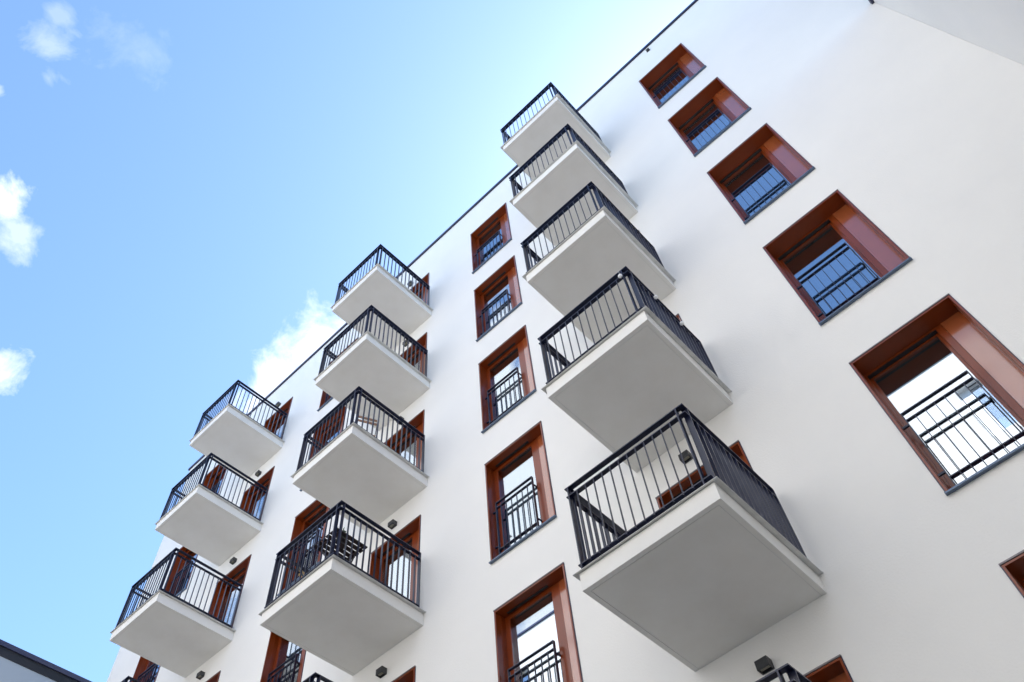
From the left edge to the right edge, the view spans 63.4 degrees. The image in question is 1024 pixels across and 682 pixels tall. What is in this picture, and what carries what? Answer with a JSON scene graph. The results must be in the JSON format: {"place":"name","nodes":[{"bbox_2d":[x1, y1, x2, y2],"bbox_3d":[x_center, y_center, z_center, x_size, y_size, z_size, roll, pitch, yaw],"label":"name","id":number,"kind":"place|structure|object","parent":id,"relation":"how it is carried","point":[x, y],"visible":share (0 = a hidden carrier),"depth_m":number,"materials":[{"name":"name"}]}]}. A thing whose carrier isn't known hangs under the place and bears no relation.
{"place":"outdoors","nodes":[
{"label":"outdoors","id":0,"kind":"place"},
{"bbox_2d":[0,639,91,681],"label":"neighbour building","id":1,"kind":"structure","parent":0,"point":[17,664],"depth_m":20.92,"materials":[{"name":"grey metal"}]},
{"bbox_2d":[0,0,693,681],"label":"sky","id":2,"kind":"structure","parent":0,"point":[189,189],"materials":[{"name":"blue"}]},
{"bbox_2d":[107,0,1023,681],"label":"apartment building","id":3,"kind":"structure","parent":0,"point":[803,220],"depth_m":11.60,"materials":[{"name":"plaster"},{"name":"wood"},{"name":"glass"}]},
{"bbox_2d":[132,656,160,681],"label":"window","id":4,"kind":"structure","parent":3,"relation":"in","point":[146,670],"depth_m":18.99,"materials":[{"name":"brown wood"}]},
{"bbox_2d":[165,546,197,596],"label":"window","id":5,"kind":"structure","parent":3,"relation":"in","point":[174,570],"depth_m":21.41,"materials":[{"name":"brown wood"}]},
{"bbox_2d":[196,671,204,679],"bbox_3d":[-6.161,6.610,16.390,0.135,0.100,0.100,-40,-63,19],"label":"wall lamp","id":6,"kind":"object","parent":3,"relation":"attached to","point":[200,675],"visible":1,"depth_m":16.37,"materials":[{"name":"grey metal"}]},
{"bbox_2d":[206,670,220,681],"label":"balcony door","id":7,"kind":"structure","parent":3,"relation":"in","point":[215,678],"depth_m":16.02,"materials":[{"name":"brown wood"}]},
{"bbox_2d":[203,464,226,493],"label":"window","id":8,"kind":"structure","parent":3,"relation":"in","point":[206,481],"depth_m":24.66,"materials":[{"name":"brown wood"}]},
{"bbox_2d":[209,554,251,627],"bbox_3d":[-6.051,5.858,17.883,1.263,2.185,0.477,-40,-63,19],"label":"balcony door","id":9,"kind":"structure","parent":3,"relation":"in","point":[238,574],"depth_m":18.53,"materials":[{"name":"brown wood"}]},
{"bbox_2d":[229,557,236,564],"bbox_3d":[-6.367,5.020,18.926,0.135,0.100,0.100,-40,-63,19],"label":"wall lamp","id":10,"kind":"object","parent":3,"relation":"attached to","point":[233,560],"visible":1,"depth_m":18.91,"materials":[{"name":"grey metal"}]},
{"bbox_2d":[240,466,274,520],"bbox_3d":[-6.256,4.269,20.419,1.263,2.185,0.477,-40,-63,19],"label":"balcony door","id":11,"kind":"structure","parent":3,"relation":"in","point":[265,480],"depth_m":21.15,"materials":[{"name":"brown wood"}]},
{"bbox_2d":[255,470,261,476],"bbox_3d":[-6.572,3.431,21.462,0.135,0.100,0.100,-40,-63,19],"label":"wall lamp","id":12,"kind":"object","parent":3,"relation":"attached to","point":[258,473],"visible":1,"depth_m":21.44,"materials":[{"name":"grey metal"}]},
{"bbox_2d":[265,397,292,437],"bbox_3d":[-6.470,2.672,22.950,1.263,2.185,0.452,-40,-63,19],"label":"balcony door","id":13,"kind":"structure","parent":3,"relation":"in","point":[286,407],"depth_m":23.72,"materials":[{"name":"brown wood"}]},
{"bbox_2d":[260,631,305,681],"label":"window","id":14,"kind":"structure","parent":3,"relation":"in","point":[284,661],"depth_m":14.76,"materials":[{"name":"brown wood"}]},
{"bbox_2d":[277,500,329,595],"bbox_3d":[-4.041,4.149,16.981,1.271,2.174,0.480,-40,-63,19],"label":"window","id":15,"kind":"structure","parent":3,"relation":"in","point":[316,509],"depth_m":17.23,"materials":[{"name":"brown wood"}]},
{"bbox_2d":[299,406,346,490],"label":"window","id":16,"kind":"structure","parent":3,"relation":"in","point":[344,407],"depth_m":20.30,"materials":[{"name":"brown wood"}]},
{"bbox_2d":[317,337,358,411],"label":"window","id":17,"kind":"structure","parent":3,"relation":"in","point":[326,398],"depth_m":21.71,"materials":[{"name":"brown wood"}]},
{"bbox_2d":[313,527,367,562],"bbox_3d":[-2.551,3.274,12.133,0.543,0.712,0.600,-40,-63,19],"label":"folding table","id":18,"kind":"object","parent":3,"relation":"on","point":[348,549],"visible":0.45,"depth_m":12.39,"materials":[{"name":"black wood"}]},
{"bbox_2d":[358,416,377,435],"bbox_3d":[-2.678,1.786,14.848,0.412,0.910,0.501,16,-61,-14],"label":"folding chair","id":19,"kind":"object","parent":3,"relation":"on","point":[366,418],"visible":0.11,"depth_m":15.05,"materials":[{"name":"brown wood"}]},
{"bbox_2d":[375,666,386,677],"bbox_3d":[-1.903,4.819,12.064,0.135,0.100,0.100,-40,-63,19],"label":"wall lamp","id":20,"kind":"object","parent":3,"relation":"attached to","point":[381,671],"visible":1,"depth_m":12.04,"materials":[{"name":"grey metal"}]},
{"bbox_2d":[388,519,396,529],"bbox_3d":[-2.108,3.229,14.600,0.135,0.100,0.100,-40,-63,19],"label":"wall lamp","id":21,"kind":"object","parent":3,"relation":"attached to","point":[392,523],"visible":1,"depth_m":14.58,"materials":[{"name":"grey metal"}]},
{"bbox_2d":[369,514,420,602],"bbox_3d":[-1.792,4.067,13.557,1.263,2.185,0.477,-40,-63,19],"label":"balcony door","id":22,"kind":"structure","parent":3,"relation":"in","point":[410,534],"depth_m":14.21,"materials":[{"name":"brown wood"}]},
{"bbox_2d":[391,665,415,681],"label":"balcony door","id":23,"kind":"structure","parent":3,"relation":"in","point":[410,675],"depth_m":11.70,"materials":[{"name":"brown wood"}]},
{"bbox_2d":[384,410,424,469],"bbox_3d":[-2.006,2.470,16.087,1.263,2.185,0.452,-40,-63,19],"label":"balcony door","id":24,"kind":"structure","parent":3,"relation":"in","point":[417,422],"depth_m":16.78,"materials":[{"name":"brown wood"}]},
{"bbox_2d":[400,332,426,374],"bbox_3d":[-2.211,0.881,18.623,1.263,2.185,0.452,-40,-63,19],"label":"balcony door","id":25,"kind":"structure","parent":3,"relation":"in","point":[422,340],"depth_m":19.32,"materials":[{"name":"brown wood"}]},
{"bbox_2d":[410,273,428,303],"bbox_3d":[-2.408,-0.701,21.165,1.263,2.185,0.477,-40,-63,19],"label":"balcony door","id":26,"kind":"structure","parent":3,"relation":"in","point":[426,278],"depth_m":21.85,"materials":[{"name":"brown wood"}]},
{"bbox_2d":[470,202,511,273],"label":"window","id":27,"kind":"structure","parent":3,"relation":"in","point":[492,235],"depth_m":20.51,"materials":[{"name":"brown wood"}]},
{"bbox_2d":[474,255,522,341],"bbox_3d":[-0.194,-0.822,17.726,1.271,2.174,0.480,-40,-63,19],"label":"window","id":28,"kind":"structure","parent":3,"relation":"in","point":[499,295],"depth_m":17.91,"materials":[{"name":"brown wood"}]},
{"bbox_2d":[478,325,536,433],"bbox_3d":[0.021,0.775,15.196,1.271,2.174,0.505,-40,-63,19],"label":"window","id":29,"kind":"structure","parent":3,"relation":"in","point":[506,375],"depth_m":15.32,"materials":[{"name":"brown wood"}]},
{"bbox_2d":[484,420,556,563],"bbox_3d":[0.226,2.365,12.660,1.271,2.174,0.505,-40,-63,19],"label":"window","id":30,"kind":"structure","parent":3,"relation":"in","point":[520,498],"depth_m":12.73,"materials":[{"name":"brown wood"}]},
{"bbox_2d":[493,562,582,681],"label":"window","id":31,"kind":"structure","parent":3,"relation":"in","point":[535,634],"depth_m":10.56,"materials":[{"name":"brown wood"}]},
{"bbox_2d":[639,43,706,108],"bbox_3d":[3.654,-5.792,18.472,1.271,2.174,0.480,-40,-63,19],"label":"window","id":32,"kind":"structure","parent":3,"relation":"in","point":[680,66],"depth_m":18.99,"materials":[{"name":"brown wood"}]},
{"bbox_2d":[678,449,692,463],"bbox_3d":[2.151,1.438,10.273,0.135,0.100,0.100,-40,-63,19],"label":"wall lamp","id":33,"kind":"object","parent":3,"relation":"attached to","point":[687,456],"visible":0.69,"depth_m":10.25,"materials":[{"name":"grey metal"}]},
{"bbox_2d":[655,440,752,508],"bbox_3d":[2.458,2.269,9.225,1.263,2.185,0.452,-40,-63,19],"label":"balcony door","id":34,"kind":"structure","parent":3,"relation":"in","point":[736,447],"depth_m":10.10,"materials":[{"name":"brown wood"}]},
{"bbox_2d":[668,77,751,156],"bbox_3d":[3.860,-4.203,15.936,1.271,2.174,0.480,-40,-63,19],"label":"window","id":35,"kind":"structure","parent":3,"relation":"in","point":[704,118],"depth_m":16.34,"materials":[{"name":"brown wood"}]},
{"bbox_2d":[707,123,815,224],"bbox_3d":[4.065,-2.613,13.400,1.271,2.174,0.480,-40,-63,19],"label":"window","id":36,"kind":"structure","parent":3,"relation":"in","point":[763,167],"depth_m":13.69,"materials":[{"name":"brown wood"}]},
{"bbox_2d":[754,655,774,674],"bbox_3d":[2.356,3.028,7.737,0.135,0.100,0.100,-40,-63,19],"label":"wall lamp","id":37,"kind":"object","parent":3,"relation":"attached to","point":[764,665],"visible":1,"depth_m":7.71,"materials":[{"name":"grey metal"}]},
{"bbox_2d":[804,654,853,681],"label":"balcony door","id":38,"kind":"structure","parent":3,"relation":"in","point":[835,669],"depth_m":7.37,"materials":[{"name":"brown wood"}]},
{"bbox_2d":[762,189,912,325],"bbox_3d":[4.271,-1.023,10.864,1.271,2.174,0.480,-40,-63,19],"label":"window","id":39,"kind":"structure","parent":3,"relation":"in","point":[833,255],"depth_m":11.05,"materials":[{"name":"brown wood"}]},
{"bbox_2d":[849,293,1023,495],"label":"window","id":40,"kind":"structure","parent":3,"relation":"in","point":[954,392],"depth_m":8.49,"materials":[{"name":"brown wood"}]},
{"bbox_2d":[998,550,1023,597],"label":"window","id":41,"kind":"structure","parent":3,"relation":"in","point":[1013,567],"depth_m":6.78,"materials":[{"name":"brown wood"}]},
{"bbox_2d":[868,0,1023,64],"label":"apartment wing","id":42,"kind":"structure","parent":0,"point":[996,26],"depth_m":10.72,"materials":[{"name":"white paint"}]}
]}

